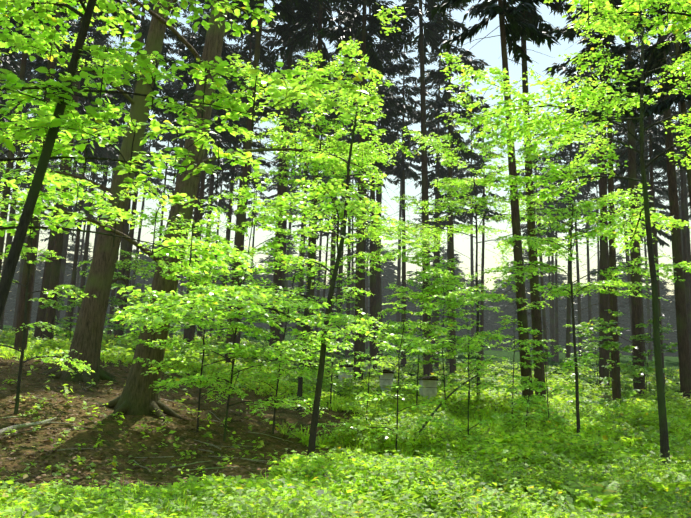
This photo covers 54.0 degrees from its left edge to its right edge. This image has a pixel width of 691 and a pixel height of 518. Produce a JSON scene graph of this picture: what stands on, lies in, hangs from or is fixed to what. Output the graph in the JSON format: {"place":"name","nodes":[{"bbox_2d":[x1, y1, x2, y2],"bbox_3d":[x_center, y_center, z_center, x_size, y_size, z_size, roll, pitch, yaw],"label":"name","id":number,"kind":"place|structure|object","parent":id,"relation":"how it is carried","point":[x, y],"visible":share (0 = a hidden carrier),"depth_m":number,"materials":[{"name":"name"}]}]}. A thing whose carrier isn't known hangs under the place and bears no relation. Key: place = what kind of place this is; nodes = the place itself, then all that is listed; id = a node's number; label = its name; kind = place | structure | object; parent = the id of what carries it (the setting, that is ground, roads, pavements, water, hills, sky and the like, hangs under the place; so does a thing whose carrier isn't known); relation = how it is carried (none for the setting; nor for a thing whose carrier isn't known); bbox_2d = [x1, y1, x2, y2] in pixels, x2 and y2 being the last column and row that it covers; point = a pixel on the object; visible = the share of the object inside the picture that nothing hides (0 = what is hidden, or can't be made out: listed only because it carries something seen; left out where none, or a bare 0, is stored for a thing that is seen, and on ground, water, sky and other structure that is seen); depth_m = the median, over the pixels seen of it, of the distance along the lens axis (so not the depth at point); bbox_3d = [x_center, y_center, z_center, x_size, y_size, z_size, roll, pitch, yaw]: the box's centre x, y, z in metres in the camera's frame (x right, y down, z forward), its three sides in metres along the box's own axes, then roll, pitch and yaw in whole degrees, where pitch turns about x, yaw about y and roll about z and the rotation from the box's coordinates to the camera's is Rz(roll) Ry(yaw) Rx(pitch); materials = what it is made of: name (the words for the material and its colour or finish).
{"place":"outdoors","nodes":[
{"label":"outdoors","id":0,"kind":"place"},
{"bbox_2d":[0,325,690,496],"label":"ground","id":1,"kind":"structure","parent":0,"point":[113,429],"depth_m":15.59,"materials":[{"name":"soil"}]},
{"bbox_2d":[0,260,19,325],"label":"conifer tree","id":2,"kind":"object","parent":1,"relation":"on","point":[9,310],"visible":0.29,"depth_m":128.43,"materials":[{"name":"brown plant"}]},
{"bbox_2d":[0,3,22,174],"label":"conifer tree","id":3,"kind":"object","parent":1,"relation":"on","point":[10,67],"visible":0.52,"depth_m":42.76,"materials":[{"name":"green plant"}]},
{"bbox_2d":[0,11,38,181],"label":"conifer tree","id":4,"kind":"object","parent":1,"relation":"on","point":[24,111],"visible":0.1,"depth_m":48.82,"materials":[{"name":"green plant"}]},
{"bbox_2d":[0,8,56,331],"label":"conifer tree","id":5,"kind":"object","parent":1,"relation":"on","point":[9,238],"visible":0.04,"depth_m":53.67,"materials":[{"name":"brown plant"}]},
{"bbox_2d":[9,78,60,330],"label":"conifer tree","id":6,"kind":"object","parent":1,"relation":"on","point":[22,260],"visible":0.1,"depth_m":71.17,"materials":[{"name":"brown plant"}]},
{"bbox_2d":[11,269,66,326],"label":"conifer tree","id":7,"kind":"object","parent":1,"relation":"on","point":[35,304],"depth_m":128.37,"materials":[{"name":"grey plant"}]},
{"bbox_2d":[1,5,83,350],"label":"conifer tree","id":8,"kind":"object","parent":1,"relation":"on","point":[19,335],"visible":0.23,"depth_m":28.14,"materials":[{"name":"brown plant"}]},
{"bbox_2d":[0,0,89,273],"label":"conifer tree","id":9,"kind":"object","parent":1,"relation":"on","point":[21,77],"visible":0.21,"depth_m":36.01,"materials":[{"name":"brown plant"}]},
{"bbox_2d":[12,16,79,334],"bbox_3d":[-22.539,-9.214,50.943,5.915,31.090,5.484,7,-11,-23],"label":"conifer tree","id":10,"kind":"object","parent":1,"relation":"on","point":[70,21],"visible":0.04,"depth_m":50.97,"materials":[{"name":"brown plant"}]},
{"bbox_2d":[26,1,122,301],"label":"conifer tree","id":11,"kind":"object","parent":1,"relation":"on","point":[94,34],"visible":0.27,"depth_m":42.62,"materials":[{"name":"green plant"}]},
{"bbox_2d":[59,237,92,327],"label":"conifer tree","id":12,"kind":"object","parent":1,"relation":"on","point":[68,276],"visible":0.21,"depth_m":132.55,"materials":[{"name":"grey plant"}]},
{"bbox_2d":[22,0,141,339],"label":"conifer tree","id":13,"kind":"object","parent":1,"relation":"on","point":[50,313],"visible":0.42,"depth_m":33.54,"materials":[{"name":"brown plant"}]},
{"bbox_2d":[26,0,140,339],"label":"conifer tree","id":14,"kind":"object","parent":1,"relation":"on","point":[38,331],"visible":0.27,"depth_m":36.52,"materials":[{"name":"brown plant"}]},
{"bbox_2d":[42,14,126,324],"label":"conifer tree","id":15,"kind":"object","parent":1,"relation":"on","point":[64,250],"visible":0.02,"depth_m":66.56,"materials":[{"name":"brown plant"}]},
{"bbox_2d":[63,145,106,329],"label":"conifer tree","id":16,"kind":"object","parent":1,"relation":"on","point":[83,210],"visible":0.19,"depth_m":73.30,"materials":[{"name":"green plant"}]},
{"bbox_2d":[69,139,101,327],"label":"conifer tree","id":17,"kind":"object","parent":1,"relation":"on","point":[79,260],"visible":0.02,"depth_m":89.20,"materials":[{"name":"green plant"}]},
{"bbox_2d":[59,23,121,336],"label":"conifer tree","id":18,"kind":"object","parent":1,"relation":"on","point":[76,249],"visible":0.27,"depth_m":47.97,"materials":[{"name":"green plant"}]},
{"bbox_2d":[60,32,128,322],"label":"conifer tree","id":19,"kind":"object","parent":1,"relation":"on","point":[98,148],"visible":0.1,"depth_m":55.99,"materials":[{"name":"green plant"}]},
{"bbox_2d":[82,44,133,264],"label":"conifer tree","id":20,"kind":"object","parent":1,"relation":"on","point":[106,155],"visible":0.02,"depth_m":68.06,"materials":[{"name":"brown plant"}]},
{"bbox_2d":[96,76,152,335],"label":"conifer tree","id":21,"kind":"object","parent":1,"relation":"on","point":[109,180],"visible":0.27,"depth_m":55.13,"materials":[{"name":"green plant"}]},
{"bbox_2d":[97,3,188,337],"bbox_3d":[-12.873,-7.397,43.380,5.615,26.251,5.705,-2,-10,27],"label":"conifer tree","id":22,"kind":"object","parent":1,"relation":"on","point":[120,98],"visible":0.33,"depth_m":43.91,"materials":[{"name":"green plant"}]},
{"bbox_2d":[98,0,195,339],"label":"conifer tree","id":23,"kind":"object","parent":1,"relation":"on","point":[124,242],"visible":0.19,"depth_m":51.60,"materials":[{"name":"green plant"}]},
{"bbox_2d":[126,80,174,332],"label":"conifer tree","id":24,"kind":"object","parent":1,"relation":"on","point":[144,148],"visible":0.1,"depth_m":77.89,"materials":[{"name":"green plant"}]},
{"bbox_2d":[124,244,181,330],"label":"conifer tree","id":25,"kind":"object","parent":1,"relation":"on","point":[140,280],"visible":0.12,"depth_m":125.79,"materials":[{"name":"grey plant"}]},
{"bbox_2d":[141,88,184,284],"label":"conifer tree","id":26,"kind":"object","parent":1,"relation":"on","point":[155,144],"visible":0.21,"depth_m":67.43,"materials":[{"name":"green plant"}]},
{"bbox_2d":[0,355,352,493],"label":"dead leaf litter","id":27,"kind":"object","parent":1,"relation":"on","point":[116,467],"visible":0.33,"depth_m":14.57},
{"bbox_2d":[0,0,360,422],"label":"tree trunks","id":28,"kind":"object","parent":1,"relation":"on","point":[139,395],"visible":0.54,"depth_m":19.00,"materials":[{"name":"brown plant"}]},
{"bbox_2d":[158,0,215,280],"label":"conifer tree","id":29,"kind":"object","parent":1,"relation":"on","point":[174,85],"visible":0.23,"depth_m":61.27,"materials":[{"name":"green plant"}]},
{"bbox_2d":[152,16,231,337],"bbox_3d":[-15.019,-8.158,64.019,7.483,32.278,6.596,13,-15,-41],"label":"conifer tree","id":30,"kind":"object","parent":1,"relation":"on","point":[162,150],"visible":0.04,"depth_m":63.75,"materials":[{"name":"green plant"}]},
{"bbox_2d":[162,0,246,342],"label":"conifer tree","id":31,"kind":"object","parent":1,"relation":"on","point":[178,95],"visible":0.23,"depth_m":42.82,"materials":[{"name":"green plant"}]},
{"bbox_2d":[163,0,248,343],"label":"conifer tree","id":32,"kind":"object","parent":1,"relation":"on","point":[230,138],"visible":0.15,"depth_m":47.73,"materials":[{"name":"green plant"}]},
{"bbox_2d":[186,13,243,338],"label":"conifer tree","id":33,"kind":"object","parent":1,"relation":"on","point":[211,190],"depth_m":59.78,"materials":[{"name":"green plant"}]},
{"bbox_2d":[203,122,240,336],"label":"conifer tree","id":34,"kind":"object","parent":1,"relation":"on","point":[222,204],"visible":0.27,"depth_m":67.76,"materials":[{"name":"green plant"}]},
{"bbox_2d":[211,12,263,340],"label":"conifer tree","id":35,"kind":"object","parent":1,"relation":"on","point":[229,214],"visible":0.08,"depth_m":56.46,"materials":[{"name":"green plant"}]},
{"bbox_2d":[207,54,274,284],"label":"conifer tree","id":36,"kind":"object","parent":1,"relation":"on","point":[231,173],"visible":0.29,"depth_m":52.63,"materials":[{"name":"green plant"}]},
{"bbox_2d":[216,116,271,334],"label":"conifer tree","id":37,"kind":"object","parent":1,"relation":"on","point":[252,169],"visible":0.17,"depth_m":83.62,"materials":[{"name":"green plant"}]},
{"bbox_2d":[206,0,290,346],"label":"conifer tree","id":38,"kind":"object","parent":1,"relation":"on","point":[250,45],"visible":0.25,"depth_m":48.23,"materials":[{"name":"green plant"}]},
{"bbox_2d":[233,143,272,332],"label":"conifer tree","id":39,"kind":"object","parent":1,"relation":"on","point":[251,202],"visible":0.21,"depth_m":85.62,"materials":[{"name":"green plant"}]},
{"bbox_2d":[199,0,323,362],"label":"conifer tree","id":40,"kind":"object","parent":1,"relation":"on","point":[284,10],"visible":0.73,"depth_m":37.31,"materials":[{"name":"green plant"}]},
{"bbox_2d":[240,8,308,308],"bbox_3d":[-4.857,-7.088,50.694,5.714,29.427,5.942,-6,-14,30],"label":"conifer tree","id":41,"kind":"object","parent":1,"relation":"on","point":[294,63],"visible":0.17,"depth_m":51.75,"materials":[{"name":"green plant"}]},
{"bbox_2d":[247,235,305,335],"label":"conifer tree","id":42,"kind":"object","parent":1,"relation":"on","point":[267,325],"visible":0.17,"depth_m":125.84,"materials":[{"name":"grey plant"}]},
{"bbox_2d":[265,119,309,327],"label":"conifer tree","id":43,"kind":"object","parent":1,"relation":"on","point":[288,253],"visible":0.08,"depth_m":86.00,"materials":[{"name":"green plant"}]},
{"bbox_2d":[261,2,321,341],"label":"conifer tree","id":44,"kind":"object","parent":1,"relation":"on","point":[283,280],"visible":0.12,"depth_m":56.26,"materials":[{"name":"green plant"}]},
{"bbox_2d":[259,0,332,360],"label":"conifer tree","id":45,"kind":"object","parent":1,"relation":"on","point":[279,274],"visible":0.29,"depth_m":42.06,"materials":[{"name":"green plant"}]},
{"bbox_2d":[270,12,340,350],"bbox_3d":[-3.598,-8.824,62.522,6.962,35.856,7.241,-5,-14,26],"label":"conifer tree","id":46,"kind":"object","parent":1,"relation":"on","point":[297,58],"visible":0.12,"depth_m":62.10,"materials":[{"name":"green plant"}]},
{"bbox_2d":[266,0,375,373],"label":"conifer tree","id":47,"kind":"object","parent":1,"relation":"on","point":[303,37],"visible":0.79,"depth_m":41.79,"materials":[{"name":"green plant"}]},
{"bbox_2d":[306,154,347,351],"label":"conifer tree","id":48,"kind":"object","parent":1,"relation":"on","point":[328,235],"visible":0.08,"depth_m":67.90,"materials":[{"name":"green plant"}]},
{"bbox_2d":[302,2,368,362],"bbox_3d":[-1.066,-7.541,55.160,6.331,32.720,5.870,4,-11,-11],"label":"conifer tree","id":49,"kind":"object","parent":1,"relation":"on","point":[330,55],"visible":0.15,"depth_m":54.59,"materials":[{"name":"green plant"}]},
{"bbox_2d":[320,16,365,357],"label":"conifer tree","id":50,"kind":"object","parent":1,"relation":"on","point":[341,270],"visible":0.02,"depth_m":63.41,"materials":[{"name":"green plant"}]},
{"bbox_2d":[0,328,690,517],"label":"ground plants","id":51,"kind":"object","parent":1,"relation":"on","point":[536,468],"visible":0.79,"depth_m":12.22,"materials":[{"name":"green plant"}]},
{"bbox_2d":[0,383,690,517],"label":"fallen branches","id":52,"kind":"object","parent":1,"relation":"on","point":[186,464],"depth_m":13.27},
{"bbox_2d":[0,0,690,465],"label":"beech sapling","id":53,"kind":"object","parent":1,"relation":"on","point":[24,224],"visible":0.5,"depth_m":15.01,"materials":[{"name":"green plant"}]},
{"bbox_2d":[0,0,690,443],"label":"tree leaves","id":54,"kind":"object","parent":53,"relation":"attached to","point":[216,292],"visible":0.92,"depth_m":15.63,"materials":[{"name":"green plant"}]},
{"bbox_2d":[320,63,376,357],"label":"conifer tree","id":55,"kind":"object","parent":1,"relation":"on","point":[347,352],"visible":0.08,"depth_m":66.09,"materials":[{"name":"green plant"}]},
{"bbox_2d":[311,0,416,379],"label":"conifer tree","id":56,"kind":"object","parent":1,"relation":"on","point":[376,26],"visible":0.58,"depth_m":39.55,"materials":[{"name":"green plant"}]},
{"bbox_2d":[335,62,398,358],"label":"conifer tree","id":57,"kind":"object","parent":1,"relation":"on","point":[355,140],"visible":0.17,"depth_m":50.70,"materials":[{"name":"green plant"}]},
{"bbox_2d":[320,0,415,373],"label":"conifer tree","id":58,"kind":"object","parent":1,"relation":"on","point":[388,99],"visible":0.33,"depth_m":47.43,"materials":[{"name":"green plant"}]},
{"bbox_2d":[344,37,412,294],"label":"conifer tree","id":59,"kind":"object","parent":1,"relation":"on","point":[400,131],"visible":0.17,"depth_m":64.34,"materials":[{"name":"green plant"}]},
{"bbox_2d":[350,266,409,346],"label":"conifer tree","id":60,"kind":"object","parent":1,"relation":"on","point":[391,274],"visible":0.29,"depth_m":126.72,"materials":[{"name":"green plant"}]},
{"bbox_2d":[367,39,406,360],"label":"conifer tree","id":61,"kind":"object","parent":1,"relation":"on","point":[378,275],"visible":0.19,"depth_m":59.87,"materials":[{"name":"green plant"}]},
{"bbox_2d":[382,78,427,351],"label":"conifer tree","id":62,"kind":"object","parent":1,"relation":"on","point":[399,267],"visible":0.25,"depth_m":87.31,"materials":[{"name":"green plant"}]},
{"bbox_2d":[378,28,439,366],"bbox_3d":[4.911,-5.434,54.296,6.228,28.655,6.129,8,-11,-41],"label":"conifer tree","id":63,"kind":"object","parent":1,"relation":"on","point":[400,173],"visible":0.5,"depth_m":55.40,"materials":[{"name":"green plant"}]},
{"bbox_2d":[357,0,467,375],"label":"conifer tree","id":64,"kind":"object","parent":1,"relation":"on","point":[438,22],"visible":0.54,"depth_m":45.66,"materials":[{"name":"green plant"}]},
{"bbox_2d":[385,269,442,346],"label":"conifer tree","id":65,"kind":"object","parent":1,"relation":"on","point":[414,288],"visible":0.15,"depth_m":128.18,"materials":[{"name":"green plant"}]},
{"bbox_2d":[418,376,438,399],"bbox_3d":[3.454,5.303,27.415,0.696,1.120,1.530,3,-11,-8],"label":"beehive","id":66,"kind":"object","parent":1,"relation":"on","point":[429,383],"visible":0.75,"depth_m":27.58,"materials":[{"name":"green wood"}]},
{"bbox_2d":[411,84,465,366],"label":"conifer tree","id":67,"kind":"object","parent":1,"relation":"on","point":[442,171],"visible":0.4,"depth_m":58.03,"materials":[{"name":"green plant"}]},
{"bbox_2d":[411,12,465,359],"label":"conifer tree","id":68,"kind":"object","parent":1,"relation":"on","point":[433,56],"visible":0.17,"depth_m":70.50,"materials":[{"name":"green plant"}]},
{"bbox_2d":[411,246,470,348],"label":"conifer tree","id":69,"kind":"object","parent":1,"relation":"on","point":[456,272],"visible":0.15,"depth_m":126.78,"materials":[{"name":"green plant"}]},
{"bbox_2d":[421,118,477,364],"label":"conifer tree","id":70,"kind":"object","parent":1,"relation":"on","point":[466,214],"visible":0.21,"depth_m":60.46,"materials":[{"name":"green plant"}]},
{"bbox_2d":[408,0,497,374],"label":"conifer tree","id":71,"kind":"object","parent":1,"relation":"on","point":[438,76],"visible":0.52,"depth_m":49.55,"materials":[{"name":"green plant"}]},
{"bbox_2d":[454,96,500,353],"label":"conifer tree","id":72,"kind":"object","parent":1,"relation":"on","point":[468,141],"visible":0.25,"depth_m":92.05,"materials":[{"name":"green plant"}]},
{"bbox_2d":[455,279,505,350],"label":"conifer tree","id":73,"kind":"object","parent":1,"relation":"on","point":[487,323],"visible":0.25,"depth_m":127.36,"materials":[{"name":"green plant"}]},
{"bbox_2d":[456,104,507,366],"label":"conifer tree","id":74,"kind":"object","parent":1,"relation":"on","point":[483,190],"visible":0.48,"depth_m":58.45,"materials":[{"name":"green plant"}]},
{"bbox_2d":[431,0,560,408],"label":"conifer tree","id":75,"kind":"object","parent":1,"relation":"on","point":[517,27],"visible":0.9,"depth_m":28.75,"materials":[{"name":"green plant"}]},
{"bbox_2d":[479,288,518,351],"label":"conifer tree","id":76,"kind":"object","parent":1,"relation":"on","point":[497,305],"visible":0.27,"depth_m":129.43,"materials":[{"name":"green plant"}]},
{"bbox_2d":[462,0,577,397],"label":"conifer tree","id":77,"kind":"object","parent":1,"relation":"on","point":[534,18],"visible":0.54,"depth_m":31.13,"materials":[{"name":"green plant"}]},
{"bbox_2d":[488,245,562,351],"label":"conifer tree","id":78,"kind":"object","parent":1,"relation":"on","point":[514,315],"visible":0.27,"depth_m":127.86,"materials":[{"name":"green plant"}]},
{"bbox_2d":[509,126,568,365],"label":"conifer tree","id":79,"kind":"object","parent":1,"relation":"on","point":[547,233],"visible":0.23,"depth_m":61.62,"materials":[{"name":"green plant"}]},
{"bbox_2d":[517,261,582,352],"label":"conifer tree","id":80,"kind":"object","parent":1,"relation":"on","point":[562,341],"visible":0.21,"depth_m":126.76,"materials":[{"name":"green plant"}]},
{"bbox_2d":[533,136,571,360],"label":"conifer tree","id":81,"kind":"object","parent":1,"relation":"on","point":[552,314],"visible":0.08,"depth_m":76.49,"materials":[{"name":"green plant"}]},
{"bbox_2d":[534,134,583,361],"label":"conifer tree","id":82,"kind":"object","parent":1,"relation":"on","point":[556,333],"visible":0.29,"depth_m":72.79,"materials":[{"name":"green plant"}]},
{"bbox_2d":[542,72,597,372],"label":"conifer tree","id":83,"kind":"object","parent":1,"relation":"on","point":[563,153],"visible":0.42,"depth_m":54.30,"materials":[{"name":"green plant"}]},
{"bbox_2d":[548,131,597,358],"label":"conifer tree","id":84,"kind":"object","parent":1,"relation":"on","point":[578,197],"visible":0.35,"depth_m":70.78,"materials":[{"name":"green plant"}]},
{"bbox_2d":[559,121,608,352],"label":"conifer tree","id":85,"kind":"object","parent":1,"relation":"on","point":[588,295],"visible":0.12,"depth_m":77.94,"materials":[{"name":"green plant"}]},
{"bbox_2d":[544,3,638,377],"bbox_3d":[17.335,-7.886,47.486,7.227,33.786,7.342,2,-12,-8],"label":"conifer tree","id":86,"kind":"object","parent":1,"relation":"on","point":[586,72],"visible":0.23,"depth_m":47.63,"materials":[{"name":"green plant"}]},
{"bbox_2d":[565,292,622,353],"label":"conifer tree","id":87,"kind":"object","parent":1,"relation":"on","point":[585,303],"visible":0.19,"depth_m":125.61,"materials":[{"name":"green plant"}]},
{"bbox_2d":[544,0,654,402],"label":"conifer tree","id":88,"kind":"object","parent":1,"relation":"on","point":[614,49],"visible":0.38,"depth_m":31.27,"materials":[{"name":"green plant"}]},
{"bbox_2d":[562,0,653,388],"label":"conifer tree","id":89,"kind":"object","parent":1,"relation":"on","point":[604,315],"depth_m":38.83,"materials":[{"name":"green plant"}]},
{"bbox_2d":[589,65,642,335],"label":"conifer tree","id":90,"kind":"object","parent":1,"relation":"on","point":[628,264],"visible":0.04,"depth_m":74.91,"materials":[{"name":"green plant"}]},
{"bbox_2d":[582,253,652,354],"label":"conifer tree","id":91,"kind":"object","parent":1,"relation":"on","point":[625,317],"visible":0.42,"depth_m":121.77,"materials":[{"name":"green plant"}]},
{"bbox_2d":[570,0,668,396],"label":"conifer tree","id":92,"kind":"object","parent":1,"relation":"on","point":[636,306],"visible":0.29,"depth_m":35.09,"materials":[{"name":"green plant"}]},
{"bbox_2d":[606,111,668,374],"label":"conifer tree","id":93,"kind":"object","parent":1,"relation":"on","point":[662,191],"visible":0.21,"depth_m":48.28,"materials":[{"name":"green plant"}]},
{"bbox_2d":[603,2,690,282],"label":"conifer tree","id":94,"kind":"object","parent":1,"relation":"on","point":[657,57],"visible":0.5,"depth_m":28.16,"materials":[{"name":"green plant"}]},
{"bbox_2d":[617,258,676,356],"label":"conifer tree","id":95,"kind":"object","parent":1,"relation":"on","point":[645,313],"visible":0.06,"depth_m":124.77,"materials":[{"name":"green plant"}]},
{"bbox_2d":[625,147,670,359],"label":"conifer tree","id":96,"kind":"object","parent":1,"relation":"on","point":[647,291],"visible":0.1,"depth_m":86.81,"materials":[{"name":"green plant"}]},
{"bbox_2d":[607,28,689,386],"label":"conifer tree","id":97,"kind":"object","parent":1,"relation":"on","point":[655,146],"visible":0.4,"depth_m":41.79,"materials":[{"name":"green plant"}]},
{"bbox_2d":[613,0,690,401],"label":"conifer tree","id":98,"kind":"object","parent":1,"relation":"on","point":[684,354],"visible":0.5,"depth_m":32.07,"materials":[{"name":"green plant"}]},
{"bbox_2d":[623,132,686,323],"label":"conifer tree","id":99,"kind":"object","parent":1,"relation":"on","point":[660,241],"visible":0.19,"depth_m":55.39,"materials":[{"name":"green plant"}]},
{"bbox_2d":[644,298,677,354],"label":"conifer tree","id":100,"kind":"object","parent":1,"relation":"on","point":[669,319],"visible":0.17,"depth_m":128.23,"materials":[{"name":"green plant"}]},
{"bbox_2d":[645,28,690,259],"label":"conifer tree","id":101,"kind":"object","parent":1,"relation":"on","point":[658,79],"visible":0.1,"depth_m":40.86,"materials":[{"name":"green plant"}]},
{"bbox_2d":[646,51,690,353],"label":"conifer tree","id":102,"kind":"object","parent":1,"relation":"on","point":[685,255],"visible":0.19,"depth_m":51.42,"materials":[{"name":"green plant"}]},
{"bbox_2d":[646,21,690,303],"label":"conifer tree","id":103,"kind":"object","parent":1,"relation":"on","point":[686,210],"visible":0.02,"depth_m":61.98,"materials":[{"name":"green plant"}]},
{"bbox_2d":[0,0,690,302],"label":"sky","id":104,"kind":"structure","parent":0,"point":[488,50],"materials":[{"name":"white"}]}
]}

